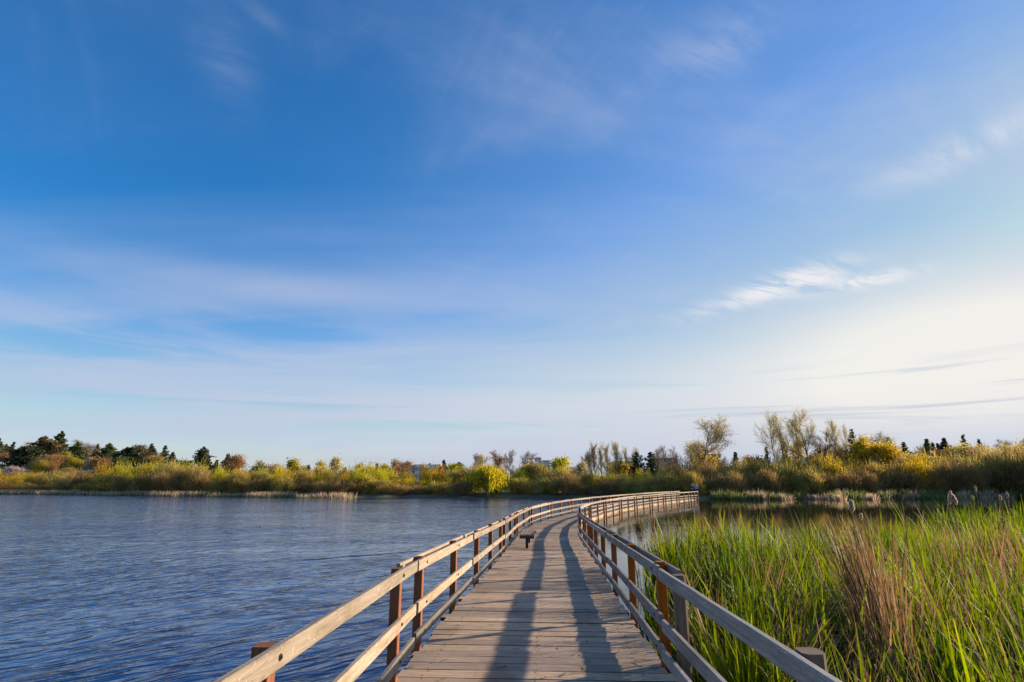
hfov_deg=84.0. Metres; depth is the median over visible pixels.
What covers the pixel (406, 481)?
shrub
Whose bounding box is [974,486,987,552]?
cattail
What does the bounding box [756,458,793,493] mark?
shrub
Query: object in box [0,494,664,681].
lake water
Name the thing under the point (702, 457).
broadleaf tree
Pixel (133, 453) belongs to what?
cedar
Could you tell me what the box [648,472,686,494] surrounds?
shrub
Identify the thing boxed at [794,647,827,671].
railing post
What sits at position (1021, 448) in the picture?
shrub
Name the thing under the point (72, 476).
shrub
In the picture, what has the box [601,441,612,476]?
poplar
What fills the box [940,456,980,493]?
shrub
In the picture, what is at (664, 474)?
shrub
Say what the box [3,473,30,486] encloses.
shrub
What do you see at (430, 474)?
shrub
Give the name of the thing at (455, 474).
shrub
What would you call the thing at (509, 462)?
broadleaf tree
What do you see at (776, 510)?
pond water
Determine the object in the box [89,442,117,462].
conifer
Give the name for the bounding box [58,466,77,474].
shrub
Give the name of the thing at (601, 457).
poplar
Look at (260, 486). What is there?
shrub
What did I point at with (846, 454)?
broadleaf tree
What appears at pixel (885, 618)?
dry reed clump
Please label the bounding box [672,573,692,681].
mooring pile
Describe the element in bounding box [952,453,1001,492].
shrub
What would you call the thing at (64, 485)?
shrub
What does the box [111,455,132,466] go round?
broadleaf tree
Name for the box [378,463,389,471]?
broadleaf tree
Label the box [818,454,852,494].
shrub
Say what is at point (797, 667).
marsh railing
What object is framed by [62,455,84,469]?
broadleaf tree
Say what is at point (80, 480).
shrub
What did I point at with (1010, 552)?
dry reed clump
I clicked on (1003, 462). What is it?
shrub
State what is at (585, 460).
broadleaf tree
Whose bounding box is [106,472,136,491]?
shrub
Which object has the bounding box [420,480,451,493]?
shrub
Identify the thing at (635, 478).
shrub
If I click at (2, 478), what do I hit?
shrub
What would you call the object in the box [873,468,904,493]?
shrub
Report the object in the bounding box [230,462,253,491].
shrub
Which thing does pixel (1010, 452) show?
shrub
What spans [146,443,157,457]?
conifer
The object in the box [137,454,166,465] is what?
broadleaf tree
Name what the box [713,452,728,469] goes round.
broadleaf tree
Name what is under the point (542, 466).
shrub
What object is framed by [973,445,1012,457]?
shrub
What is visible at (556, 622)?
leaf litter
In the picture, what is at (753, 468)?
shrub
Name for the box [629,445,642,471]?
poplar
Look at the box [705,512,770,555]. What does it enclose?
dry reed clump
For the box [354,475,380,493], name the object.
shrub
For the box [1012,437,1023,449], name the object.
broadleaf tree
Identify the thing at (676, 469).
shrub
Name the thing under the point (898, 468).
shrub
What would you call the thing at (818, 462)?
shrub
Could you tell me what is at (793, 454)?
broadleaf tree
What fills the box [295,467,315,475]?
shrub
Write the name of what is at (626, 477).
shrub
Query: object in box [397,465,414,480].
office building
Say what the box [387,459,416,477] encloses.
broadleaf tree
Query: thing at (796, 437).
cottonwood
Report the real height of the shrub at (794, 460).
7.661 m
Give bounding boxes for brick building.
[608,461,631,478]
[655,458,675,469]
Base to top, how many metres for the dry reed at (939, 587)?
2.104 m
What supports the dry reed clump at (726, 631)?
on the marsh mud
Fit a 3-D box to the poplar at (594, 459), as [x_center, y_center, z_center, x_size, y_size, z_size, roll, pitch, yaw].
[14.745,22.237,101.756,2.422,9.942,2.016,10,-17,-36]
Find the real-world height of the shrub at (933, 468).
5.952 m
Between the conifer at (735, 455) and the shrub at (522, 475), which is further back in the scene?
the conifer at (735, 455)
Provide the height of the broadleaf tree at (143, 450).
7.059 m
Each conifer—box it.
[0,438,8,462]
[2,444,10,463]
[5,442,16,452]
[26,436,52,447]
[54,431,68,451]
[61,442,88,460]
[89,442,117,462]
[90,443,99,456]
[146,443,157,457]
[166,452,177,461]
[209,459,220,474]
[220,454,230,470]
[732,452,740,466]
[763,447,771,467]
[847,429,855,459]
[898,442,910,454]
[917,439,932,459]
[931,442,937,452]
[938,438,952,452]
[960,434,966,447]
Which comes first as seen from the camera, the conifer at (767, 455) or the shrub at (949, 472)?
the shrub at (949, 472)
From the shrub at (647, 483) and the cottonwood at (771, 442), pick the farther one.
the cottonwood at (771, 442)
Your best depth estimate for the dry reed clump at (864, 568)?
6.50 m
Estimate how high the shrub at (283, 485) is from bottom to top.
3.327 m
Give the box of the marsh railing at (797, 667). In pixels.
[577,491,841,681]
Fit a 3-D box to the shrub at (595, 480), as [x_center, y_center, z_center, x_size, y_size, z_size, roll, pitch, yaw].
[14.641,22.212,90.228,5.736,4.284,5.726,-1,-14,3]
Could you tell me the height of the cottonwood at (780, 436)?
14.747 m
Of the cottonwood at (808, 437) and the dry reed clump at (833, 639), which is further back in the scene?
the cottonwood at (808, 437)
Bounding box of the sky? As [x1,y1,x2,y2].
[0,0,1023,478]
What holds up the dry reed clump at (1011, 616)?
on the marsh mud
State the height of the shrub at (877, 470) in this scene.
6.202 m
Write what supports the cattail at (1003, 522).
on the marsh mud
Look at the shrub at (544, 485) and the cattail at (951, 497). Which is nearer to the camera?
the cattail at (951, 497)
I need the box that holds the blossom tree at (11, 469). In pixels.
[1,465,31,474]
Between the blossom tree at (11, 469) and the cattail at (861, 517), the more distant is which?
the blossom tree at (11, 469)
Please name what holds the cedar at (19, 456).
on the ground
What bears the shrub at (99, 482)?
on the ground
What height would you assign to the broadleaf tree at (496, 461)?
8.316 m
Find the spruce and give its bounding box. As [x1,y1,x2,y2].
[184,446,214,472]
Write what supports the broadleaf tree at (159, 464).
on the ground
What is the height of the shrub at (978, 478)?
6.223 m
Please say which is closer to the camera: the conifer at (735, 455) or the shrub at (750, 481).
the shrub at (750, 481)
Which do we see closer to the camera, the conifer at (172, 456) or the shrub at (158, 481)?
the shrub at (158, 481)
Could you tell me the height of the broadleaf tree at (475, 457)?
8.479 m
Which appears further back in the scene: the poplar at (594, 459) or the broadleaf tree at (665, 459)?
the broadleaf tree at (665, 459)
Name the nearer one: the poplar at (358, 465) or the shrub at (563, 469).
the shrub at (563, 469)
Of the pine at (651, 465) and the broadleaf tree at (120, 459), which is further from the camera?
the broadleaf tree at (120, 459)
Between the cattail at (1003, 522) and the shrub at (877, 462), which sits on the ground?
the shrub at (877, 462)
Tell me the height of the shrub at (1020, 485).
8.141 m
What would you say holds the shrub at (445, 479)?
on the ground
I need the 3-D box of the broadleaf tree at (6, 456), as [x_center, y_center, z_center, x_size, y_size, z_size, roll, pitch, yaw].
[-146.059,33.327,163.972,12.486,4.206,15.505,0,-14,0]
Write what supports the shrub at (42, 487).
on the ground
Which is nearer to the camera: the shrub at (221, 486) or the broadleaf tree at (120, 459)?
the shrub at (221, 486)
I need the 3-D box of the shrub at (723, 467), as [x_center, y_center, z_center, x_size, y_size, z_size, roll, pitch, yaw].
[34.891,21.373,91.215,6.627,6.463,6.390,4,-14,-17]
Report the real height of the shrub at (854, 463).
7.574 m
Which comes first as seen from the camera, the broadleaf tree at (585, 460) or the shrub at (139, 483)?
the shrub at (139, 483)
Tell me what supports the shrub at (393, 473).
on the ground
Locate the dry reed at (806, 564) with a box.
[790,512,840,616]
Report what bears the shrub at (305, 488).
on the ground
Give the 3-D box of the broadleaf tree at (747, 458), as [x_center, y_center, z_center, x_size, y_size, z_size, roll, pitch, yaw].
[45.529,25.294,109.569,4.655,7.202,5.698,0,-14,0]
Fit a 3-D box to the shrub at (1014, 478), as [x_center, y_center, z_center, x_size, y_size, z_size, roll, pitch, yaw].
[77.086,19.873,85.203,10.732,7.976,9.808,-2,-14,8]
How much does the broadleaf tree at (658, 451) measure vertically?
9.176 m
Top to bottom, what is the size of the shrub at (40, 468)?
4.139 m
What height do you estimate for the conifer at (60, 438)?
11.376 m
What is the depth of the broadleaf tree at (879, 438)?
109.55 m
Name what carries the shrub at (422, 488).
on the ground
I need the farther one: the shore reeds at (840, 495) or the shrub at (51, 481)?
the shrub at (51, 481)
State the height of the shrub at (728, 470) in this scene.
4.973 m
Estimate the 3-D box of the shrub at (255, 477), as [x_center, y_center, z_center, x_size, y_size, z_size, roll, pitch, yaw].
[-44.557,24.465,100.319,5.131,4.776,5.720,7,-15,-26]
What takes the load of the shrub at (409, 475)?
on the ground
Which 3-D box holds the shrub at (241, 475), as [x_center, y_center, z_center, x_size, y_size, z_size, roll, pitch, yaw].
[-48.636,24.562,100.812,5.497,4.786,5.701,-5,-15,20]
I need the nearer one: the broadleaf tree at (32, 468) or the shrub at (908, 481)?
the shrub at (908, 481)
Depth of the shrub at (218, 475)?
102.86 m
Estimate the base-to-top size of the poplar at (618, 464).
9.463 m
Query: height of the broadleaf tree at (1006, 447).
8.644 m
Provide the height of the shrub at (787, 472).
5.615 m
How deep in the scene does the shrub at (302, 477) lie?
97.49 m
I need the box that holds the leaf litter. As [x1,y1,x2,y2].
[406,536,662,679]
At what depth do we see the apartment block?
166.26 m
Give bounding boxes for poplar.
[285,457,301,473]
[313,458,326,470]
[327,455,344,480]
[353,460,365,471]
[388,458,401,479]
[585,443,598,474]
[588,440,599,476]
[595,442,604,478]
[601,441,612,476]
[610,442,620,474]
[613,441,624,472]
[620,446,631,469]
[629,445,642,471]
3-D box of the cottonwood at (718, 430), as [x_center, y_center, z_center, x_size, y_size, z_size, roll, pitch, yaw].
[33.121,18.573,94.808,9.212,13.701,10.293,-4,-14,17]
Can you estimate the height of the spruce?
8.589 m
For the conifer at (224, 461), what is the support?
on the ground
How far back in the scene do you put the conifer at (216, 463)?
126.88 m
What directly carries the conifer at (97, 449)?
on the ground
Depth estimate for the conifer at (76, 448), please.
166.29 m
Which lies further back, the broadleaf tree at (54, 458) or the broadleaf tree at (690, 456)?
the broadleaf tree at (54, 458)
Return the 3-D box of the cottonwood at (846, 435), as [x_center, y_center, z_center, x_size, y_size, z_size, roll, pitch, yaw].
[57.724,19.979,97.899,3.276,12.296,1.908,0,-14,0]
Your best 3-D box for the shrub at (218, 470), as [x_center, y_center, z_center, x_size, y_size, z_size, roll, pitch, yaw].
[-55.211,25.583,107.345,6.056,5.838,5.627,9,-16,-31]
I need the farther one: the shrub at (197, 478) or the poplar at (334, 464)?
the poplar at (334, 464)
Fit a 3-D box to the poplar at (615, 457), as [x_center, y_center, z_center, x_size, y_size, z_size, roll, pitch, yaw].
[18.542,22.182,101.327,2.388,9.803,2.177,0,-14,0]
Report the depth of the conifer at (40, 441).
172.17 m
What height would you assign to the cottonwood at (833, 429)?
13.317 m
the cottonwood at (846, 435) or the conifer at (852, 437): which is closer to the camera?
the cottonwood at (846, 435)
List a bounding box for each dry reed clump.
[535,587,966,681]
[630,512,708,585]
[669,568,927,681]
[670,575,802,669]
[672,513,719,545]
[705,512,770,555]
[725,540,819,610]
[765,605,979,681]
[784,513,920,681]
[835,557,984,681]
[889,537,970,656]
[896,520,1005,619]
[922,511,1023,591]
[969,573,1023,674]
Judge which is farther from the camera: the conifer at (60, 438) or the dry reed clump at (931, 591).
the conifer at (60, 438)
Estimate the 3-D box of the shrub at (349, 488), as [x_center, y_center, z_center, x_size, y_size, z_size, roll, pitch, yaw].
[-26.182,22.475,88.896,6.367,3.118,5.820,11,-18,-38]
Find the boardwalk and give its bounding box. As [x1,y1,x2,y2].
[396,498,701,681]
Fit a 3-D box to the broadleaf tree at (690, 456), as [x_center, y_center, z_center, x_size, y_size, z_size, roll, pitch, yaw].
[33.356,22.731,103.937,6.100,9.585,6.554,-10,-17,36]
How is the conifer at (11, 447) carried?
on the ground
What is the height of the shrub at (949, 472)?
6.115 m
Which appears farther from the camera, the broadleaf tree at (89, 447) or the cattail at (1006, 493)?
the broadleaf tree at (89, 447)
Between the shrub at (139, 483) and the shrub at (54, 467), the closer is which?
the shrub at (139, 483)
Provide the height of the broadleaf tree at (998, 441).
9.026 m
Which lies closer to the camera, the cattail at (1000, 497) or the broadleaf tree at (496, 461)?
the cattail at (1000, 497)
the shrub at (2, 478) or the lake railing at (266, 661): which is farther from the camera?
the shrub at (2, 478)
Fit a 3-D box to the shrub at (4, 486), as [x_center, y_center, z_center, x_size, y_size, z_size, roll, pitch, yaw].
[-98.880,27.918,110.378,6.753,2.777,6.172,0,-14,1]
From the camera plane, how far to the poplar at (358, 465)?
114.63 m
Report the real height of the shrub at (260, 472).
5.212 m
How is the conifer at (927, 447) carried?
on the ground
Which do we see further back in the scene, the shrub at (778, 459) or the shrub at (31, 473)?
the shrub at (31, 473)
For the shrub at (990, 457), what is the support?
on the ground
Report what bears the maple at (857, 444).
on the ground
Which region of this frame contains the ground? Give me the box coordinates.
[0,464,1000,499]
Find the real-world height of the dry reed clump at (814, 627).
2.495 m
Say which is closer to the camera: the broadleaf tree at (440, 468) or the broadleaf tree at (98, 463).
the broadleaf tree at (440, 468)
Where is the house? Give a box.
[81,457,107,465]
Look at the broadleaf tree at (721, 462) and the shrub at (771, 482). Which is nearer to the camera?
the shrub at (771, 482)
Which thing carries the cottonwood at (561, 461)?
on the ground
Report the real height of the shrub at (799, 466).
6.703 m
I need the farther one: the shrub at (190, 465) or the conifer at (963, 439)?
the conifer at (963, 439)
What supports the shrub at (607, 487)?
on the ground
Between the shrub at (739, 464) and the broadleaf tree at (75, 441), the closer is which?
the shrub at (739, 464)
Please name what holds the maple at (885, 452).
on the ground
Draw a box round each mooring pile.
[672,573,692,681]
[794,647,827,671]
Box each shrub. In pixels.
[0,467,24,481]
[0,473,12,482]
[0,479,16,491]
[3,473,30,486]
[8,481,38,491]
[20,470,41,486]
[26,469,51,490]
[28,457,52,472]
[32,485,57,491]
[43,463,60,472]
[45,469,69,486]
[46,477,66,486]
[48,477,79,491]
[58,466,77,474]
[62,468,93,490]
[66,475,94,490]
[71,482,98,491]
[82,463,114,481]
[88,476,112,491]
[103,465,137,491]
[106,458,136,490]
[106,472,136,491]
[127,468,159,491]
[130,461,157,477]
[131,464,153,490]
[142,470,174,491]
[144,461,179,491]
[155,459,185,490]
[161,465,191,492]
[172,457,213,491]
[172,462,212,491]
[181,464,214,491]
[205,465,234,491]
[208,469,228,492]
[208,474,231,492]
[224,469,252,492]
[225,477,254,492]
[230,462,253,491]
[244,473,275,492]
[247,468,271,489]
[250,466,272,479]
[266,472,293,491]
[266,476,301,493]
[272,463,297,492]
[291,469,314,492]
[293,479,316,493]
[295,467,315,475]
[307,473,331,491]
[308,479,341,493]
[310,464,336,483]
[327,476,362,493]
[329,464,355,484]
[332,469,353,492]
[345,465,372,493]
[350,457,387,480]
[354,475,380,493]
[368,467,391,493]
[368,478,399,493]
[376,468,399,490]
[386,482,416,494]
[392,475,416,490]
[396,470,416,485]
[402,483,436,493]
[416,477,441,491]
[417,462,446,492]
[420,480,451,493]
[434,472,455,492]
[443,466,460,483]
[447,478,477,494]
[456,462,484,492]
[482,461,511,492]
[484,466,509,493]
[503,476,538,493]
[506,468,534,493]
[507,466,533,489]
[526,459,554,492]
[530,475,559,493]
[533,469,554,493]
[548,463,580,491]
[549,464,577,493]
[549,473,584,494]
[575,484,600,494]
[576,471,596,492]
[587,469,617,493]
[589,480,622,494]
[605,467,629,480]
[608,471,633,493]
[616,478,642,495]
[628,473,669,496]
[632,469,653,480]
[632,470,653,494]
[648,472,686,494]
[653,466,678,477]
[654,468,678,494]
[664,452,710,492]
[676,466,701,494]
[677,467,708,495]
[692,465,719,493]
[693,458,719,474]
[697,472,735,494]
[712,466,751,493]
[712,467,757,494]
[714,458,744,476]
[731,452,761,491]
[734,457,769,492]
[739,470,765,493]
[747,452,796,491]
[748,463,791,493]
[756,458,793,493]
[769,461,805,493]
[777,451,810,470]
[780,453,807,493]
[792,467,831,495]
[794,448,843,493]
[795,459,825,493]
[816,468,849,494]
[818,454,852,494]
[829,455,850,470]
[829,468,868,493]
[838,463,871,491]
[840,454,867,492]
[851,468,892,494]
[856,457,898,493]
[858,451,890,469]
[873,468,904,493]
[876,457,919,492]
[881,449,922,469]
[891,467,931,493]
[893,451,941,493]
[903,446,942,465]
[914,459,948,493]
[919,464,952,493]
[932,452,970,492]
[933,457,978,494]
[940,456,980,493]
[941,442,992,490]
[947,458,996,492]
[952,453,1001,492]
[973,442,1023,492]
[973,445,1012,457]
[974,456,1009,493]
[975,446,1009,492]
[980,449,1023,493]
[983,441,1023,453]
[984,451,1023,491]
[1007,456,1023,492]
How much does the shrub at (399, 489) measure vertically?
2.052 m
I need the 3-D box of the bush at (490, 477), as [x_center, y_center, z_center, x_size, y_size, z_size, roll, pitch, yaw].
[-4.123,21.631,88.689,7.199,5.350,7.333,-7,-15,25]
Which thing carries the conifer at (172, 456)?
on the ground
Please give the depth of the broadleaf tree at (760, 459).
107.26 m
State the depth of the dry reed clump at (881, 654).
4.79 m
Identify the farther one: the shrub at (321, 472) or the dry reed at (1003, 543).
the shrub at (321, 472)
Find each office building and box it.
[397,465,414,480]
[414,463,446,484]
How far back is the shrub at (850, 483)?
83.28 m
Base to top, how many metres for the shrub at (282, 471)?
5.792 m
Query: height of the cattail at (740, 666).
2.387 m
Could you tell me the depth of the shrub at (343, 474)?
94.15 m
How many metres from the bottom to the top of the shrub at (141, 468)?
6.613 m
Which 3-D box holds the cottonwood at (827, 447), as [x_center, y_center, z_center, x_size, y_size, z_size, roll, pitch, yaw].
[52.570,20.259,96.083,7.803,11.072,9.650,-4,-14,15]
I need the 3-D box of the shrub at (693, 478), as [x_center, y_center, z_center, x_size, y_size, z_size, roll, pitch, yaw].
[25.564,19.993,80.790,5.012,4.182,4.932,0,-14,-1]
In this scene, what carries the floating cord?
on the lake water at (101, 588)
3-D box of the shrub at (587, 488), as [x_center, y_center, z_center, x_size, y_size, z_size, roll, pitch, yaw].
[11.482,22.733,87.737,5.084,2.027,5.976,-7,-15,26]
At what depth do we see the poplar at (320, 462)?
121.00 m
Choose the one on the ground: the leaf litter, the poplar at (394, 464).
the poplar at (394, 464)
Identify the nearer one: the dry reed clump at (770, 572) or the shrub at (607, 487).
the dry reed clump at (770, 572)
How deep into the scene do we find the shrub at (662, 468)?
91.15 m
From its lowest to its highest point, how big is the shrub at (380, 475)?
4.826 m
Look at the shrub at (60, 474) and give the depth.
117.96 m
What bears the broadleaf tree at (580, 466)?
on the ground
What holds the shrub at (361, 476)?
on the ground
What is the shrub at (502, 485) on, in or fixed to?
on the ground
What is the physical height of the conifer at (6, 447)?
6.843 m
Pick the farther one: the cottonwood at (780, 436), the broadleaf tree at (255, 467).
the broadleaf tree at (255, 467)
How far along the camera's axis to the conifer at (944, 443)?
133.83 m
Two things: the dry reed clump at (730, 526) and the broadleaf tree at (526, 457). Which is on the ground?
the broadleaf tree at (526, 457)
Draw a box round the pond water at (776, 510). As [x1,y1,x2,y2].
[581,498,1023,637]
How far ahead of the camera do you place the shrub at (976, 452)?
95.02 m
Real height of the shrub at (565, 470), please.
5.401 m
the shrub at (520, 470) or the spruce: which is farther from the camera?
the spruce
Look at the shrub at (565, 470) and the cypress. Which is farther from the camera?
the cypress
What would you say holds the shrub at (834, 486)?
on the ground
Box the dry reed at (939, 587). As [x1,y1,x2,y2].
[895,531,951,633]
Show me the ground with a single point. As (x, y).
(483, 494)
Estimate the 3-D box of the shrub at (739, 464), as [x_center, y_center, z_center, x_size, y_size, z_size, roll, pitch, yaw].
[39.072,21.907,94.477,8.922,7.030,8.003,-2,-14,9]
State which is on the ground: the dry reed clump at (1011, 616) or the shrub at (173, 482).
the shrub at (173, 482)
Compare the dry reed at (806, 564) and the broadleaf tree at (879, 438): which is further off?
the broadleaf tree at (879, 438)
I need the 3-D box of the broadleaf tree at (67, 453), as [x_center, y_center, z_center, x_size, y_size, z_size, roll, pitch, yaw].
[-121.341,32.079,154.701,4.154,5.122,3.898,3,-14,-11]
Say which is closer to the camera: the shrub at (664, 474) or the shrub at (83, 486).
the shrub at (664, 474)
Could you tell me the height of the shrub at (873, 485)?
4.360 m
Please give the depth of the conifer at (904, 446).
121.83 m
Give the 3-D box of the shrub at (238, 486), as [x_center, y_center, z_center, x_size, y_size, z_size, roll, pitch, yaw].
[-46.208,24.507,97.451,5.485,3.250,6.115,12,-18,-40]
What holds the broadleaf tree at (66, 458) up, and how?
on the ground
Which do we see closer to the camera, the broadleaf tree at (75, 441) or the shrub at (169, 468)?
the shrub at (169, 468)
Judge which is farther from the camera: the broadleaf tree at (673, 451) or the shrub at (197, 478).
the broadleaf tree at (673, 451)
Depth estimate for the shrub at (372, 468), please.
99.13 m
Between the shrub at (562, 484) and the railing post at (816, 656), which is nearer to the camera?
the railing post at (816, 656)
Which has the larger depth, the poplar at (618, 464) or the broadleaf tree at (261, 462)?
the broadleaf tree at (261, 462)
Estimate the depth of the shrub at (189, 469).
101.80 m
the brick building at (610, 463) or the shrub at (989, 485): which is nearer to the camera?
the shrub at (989, 485)
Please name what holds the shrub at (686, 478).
on the ground
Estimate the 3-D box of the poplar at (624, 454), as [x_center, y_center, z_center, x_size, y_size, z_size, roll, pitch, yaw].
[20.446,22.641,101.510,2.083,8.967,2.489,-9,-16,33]
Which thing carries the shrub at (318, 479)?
on the ground
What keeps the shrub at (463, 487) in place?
on the ground
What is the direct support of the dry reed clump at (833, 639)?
on the marsh mud
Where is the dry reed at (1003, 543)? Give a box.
[995,503,1011,583]
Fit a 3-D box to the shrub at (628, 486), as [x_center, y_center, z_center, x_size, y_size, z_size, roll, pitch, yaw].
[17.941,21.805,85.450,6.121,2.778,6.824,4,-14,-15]
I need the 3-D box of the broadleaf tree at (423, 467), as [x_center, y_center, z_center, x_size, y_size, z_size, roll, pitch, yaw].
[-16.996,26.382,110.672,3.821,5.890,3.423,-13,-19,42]
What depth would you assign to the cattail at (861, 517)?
7.46 m
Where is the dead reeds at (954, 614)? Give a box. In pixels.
[622,507,1023,681]
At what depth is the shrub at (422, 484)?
93.77 m
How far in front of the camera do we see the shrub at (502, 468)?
100.21 m
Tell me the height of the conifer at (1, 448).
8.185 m
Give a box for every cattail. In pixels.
[625,497,1023,681]
[859,513,872,556]
[900,491,921,650]
[947,491,974,626]
[971,496,987,578]
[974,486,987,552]
[997,491,1010,560]
[999,493,1006,532]
[1005,492,1015,542]
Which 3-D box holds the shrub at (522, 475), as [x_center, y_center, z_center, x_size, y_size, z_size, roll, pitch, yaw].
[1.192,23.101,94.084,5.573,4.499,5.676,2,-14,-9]
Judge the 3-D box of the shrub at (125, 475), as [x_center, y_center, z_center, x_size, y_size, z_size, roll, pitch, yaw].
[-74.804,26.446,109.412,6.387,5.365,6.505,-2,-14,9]
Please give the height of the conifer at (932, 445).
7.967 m
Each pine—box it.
[626,452,645,477]
[640,452,661,477]
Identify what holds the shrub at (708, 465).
on the ground
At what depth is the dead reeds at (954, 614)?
7.18 m
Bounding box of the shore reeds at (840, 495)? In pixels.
[0,487,1023,499]
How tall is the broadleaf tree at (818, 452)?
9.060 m
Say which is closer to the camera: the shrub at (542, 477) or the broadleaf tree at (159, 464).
the shrub at (542, 477)
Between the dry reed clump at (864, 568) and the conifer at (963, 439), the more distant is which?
the conifer at (963, 439)
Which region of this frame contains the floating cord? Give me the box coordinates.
[307,551,414,559]
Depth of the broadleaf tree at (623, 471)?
101.19 m
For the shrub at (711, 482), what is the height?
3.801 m
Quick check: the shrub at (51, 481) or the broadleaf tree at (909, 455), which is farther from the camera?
the shrub at (51, 481)
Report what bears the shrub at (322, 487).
on the ground
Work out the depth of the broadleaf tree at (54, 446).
169.95 m
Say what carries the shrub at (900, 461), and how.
on the ground
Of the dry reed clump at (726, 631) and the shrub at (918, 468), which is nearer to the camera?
the dry reed clump at (726, 631)
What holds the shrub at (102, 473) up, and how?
on the ground
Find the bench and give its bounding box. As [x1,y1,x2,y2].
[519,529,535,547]
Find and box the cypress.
[157,445,169,463]
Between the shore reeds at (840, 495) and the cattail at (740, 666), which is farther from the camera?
the shore reeds at (840, 495)
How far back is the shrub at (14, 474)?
119.08 m
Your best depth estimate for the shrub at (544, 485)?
89.18 m
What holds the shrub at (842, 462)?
on the ground
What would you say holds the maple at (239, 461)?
on the ground
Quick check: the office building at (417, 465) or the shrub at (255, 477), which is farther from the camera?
the office building at (417, 465)
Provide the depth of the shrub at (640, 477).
87.25 m
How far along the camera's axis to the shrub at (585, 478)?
92.74 m
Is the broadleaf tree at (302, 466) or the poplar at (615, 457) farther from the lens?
the broadleaf tree at (302, 466)
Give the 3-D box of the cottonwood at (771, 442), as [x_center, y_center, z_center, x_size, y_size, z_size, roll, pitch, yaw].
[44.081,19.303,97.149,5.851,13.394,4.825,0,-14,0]
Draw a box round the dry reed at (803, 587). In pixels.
[786,514,846,644]
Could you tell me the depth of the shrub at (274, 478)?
96.18 m
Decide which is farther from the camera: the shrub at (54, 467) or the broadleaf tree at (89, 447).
the broadleaf tree at (89, 447)
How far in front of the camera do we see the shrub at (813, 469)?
86.64 m
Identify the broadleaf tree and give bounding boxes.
[0,452,10,460]
[22,459,38,471]
[24,453,64,466]
[40,440,66,457]
[51,454,73,468]
[60,451,73,464]
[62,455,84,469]
[67,439,90,449]
[76,455,115,471]
[82,444,104,455]
[104,451,118,460]
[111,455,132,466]
[132,443,156,463]
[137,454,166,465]
[153,460,177,467]
[173,457,192,467]
[247,463,262,474]
[251,460,268,467]
[265,463,284,477]
[293,463,309,476]
[311,464,333,480]
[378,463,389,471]
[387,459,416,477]
[415,461,432,483]
[433,462,446,476]
[442,463,464,478]
[471,453,480,469]
[475,454,489,466]
[488,448,511,472]
[500,449,516,475]
[508,460,545,492]
[519,452,537,467]
[569,460,588,479]
[580,449,592,473]
[608,462,633,477]
[654,448,667,470]
[657,443,673,466]
[667,445,683,467]
[682,440,708,471]
[688,449,718,467]
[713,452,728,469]
[736,454,752,465]
[749,454,769,466]
[784,438,806,462]
[811,449,829,459]
[824,445,860,465]
[859,431,901,448]
[902,452,919,461]
[913,443,923,451]
[992,438,1016,446]
[997,443,1017,453]
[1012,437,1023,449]
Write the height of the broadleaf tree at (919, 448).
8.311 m
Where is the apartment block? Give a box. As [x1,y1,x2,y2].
[541,460,549,471]
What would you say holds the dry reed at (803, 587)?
on the marsh mud
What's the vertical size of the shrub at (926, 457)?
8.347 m
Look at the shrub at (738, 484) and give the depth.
82.00 m
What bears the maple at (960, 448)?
on the ground
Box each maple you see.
[219,452,249,474]
[844,435,908,469]
[847,433,872,463]
[932,440,1000,461]
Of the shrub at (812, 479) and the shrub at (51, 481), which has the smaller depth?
the shrub at (812, 479)
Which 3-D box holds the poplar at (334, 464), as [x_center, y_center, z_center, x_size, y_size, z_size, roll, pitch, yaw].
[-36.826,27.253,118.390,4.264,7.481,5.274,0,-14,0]
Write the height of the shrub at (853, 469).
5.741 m
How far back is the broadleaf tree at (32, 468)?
145.69 m
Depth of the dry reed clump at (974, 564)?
10.25 m
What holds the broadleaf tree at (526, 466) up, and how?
on the ground
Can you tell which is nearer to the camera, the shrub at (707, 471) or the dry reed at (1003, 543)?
the dry reed at (1003, 543)
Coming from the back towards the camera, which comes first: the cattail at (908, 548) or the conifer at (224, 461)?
the conifer at (224, 461)
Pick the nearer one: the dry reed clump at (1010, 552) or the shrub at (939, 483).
the dry reed clump at (1010, 552)
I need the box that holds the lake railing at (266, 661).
[213,491,679,681]
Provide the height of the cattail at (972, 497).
2.308 m
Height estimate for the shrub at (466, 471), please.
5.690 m
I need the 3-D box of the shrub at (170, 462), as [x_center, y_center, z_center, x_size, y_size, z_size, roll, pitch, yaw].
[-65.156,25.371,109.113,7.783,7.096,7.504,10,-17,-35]
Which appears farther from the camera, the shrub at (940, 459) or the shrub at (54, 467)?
the shrub at (54, 467)
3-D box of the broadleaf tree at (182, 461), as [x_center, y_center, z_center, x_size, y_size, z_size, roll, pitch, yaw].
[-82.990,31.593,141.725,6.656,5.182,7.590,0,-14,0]
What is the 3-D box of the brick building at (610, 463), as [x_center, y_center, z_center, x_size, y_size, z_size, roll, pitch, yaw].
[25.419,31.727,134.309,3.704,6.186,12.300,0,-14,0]
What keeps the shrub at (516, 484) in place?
on the ground
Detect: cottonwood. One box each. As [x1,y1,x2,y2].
[548,453,574,474]
[684,411,737,466]
[752,415,788,459]
[763,410,800,461]
[781,406,818,461]
[783,412,805,458]
[801,429,849,462]
[823,418,849,462]
[840,424,851,458]
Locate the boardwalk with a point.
(461, 648)
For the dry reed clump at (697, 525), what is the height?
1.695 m
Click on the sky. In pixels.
(268, 231)
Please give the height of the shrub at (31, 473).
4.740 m
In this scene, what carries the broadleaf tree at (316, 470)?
on the ground
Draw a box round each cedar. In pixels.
[0,445,47,466]
[109,446,148,466]

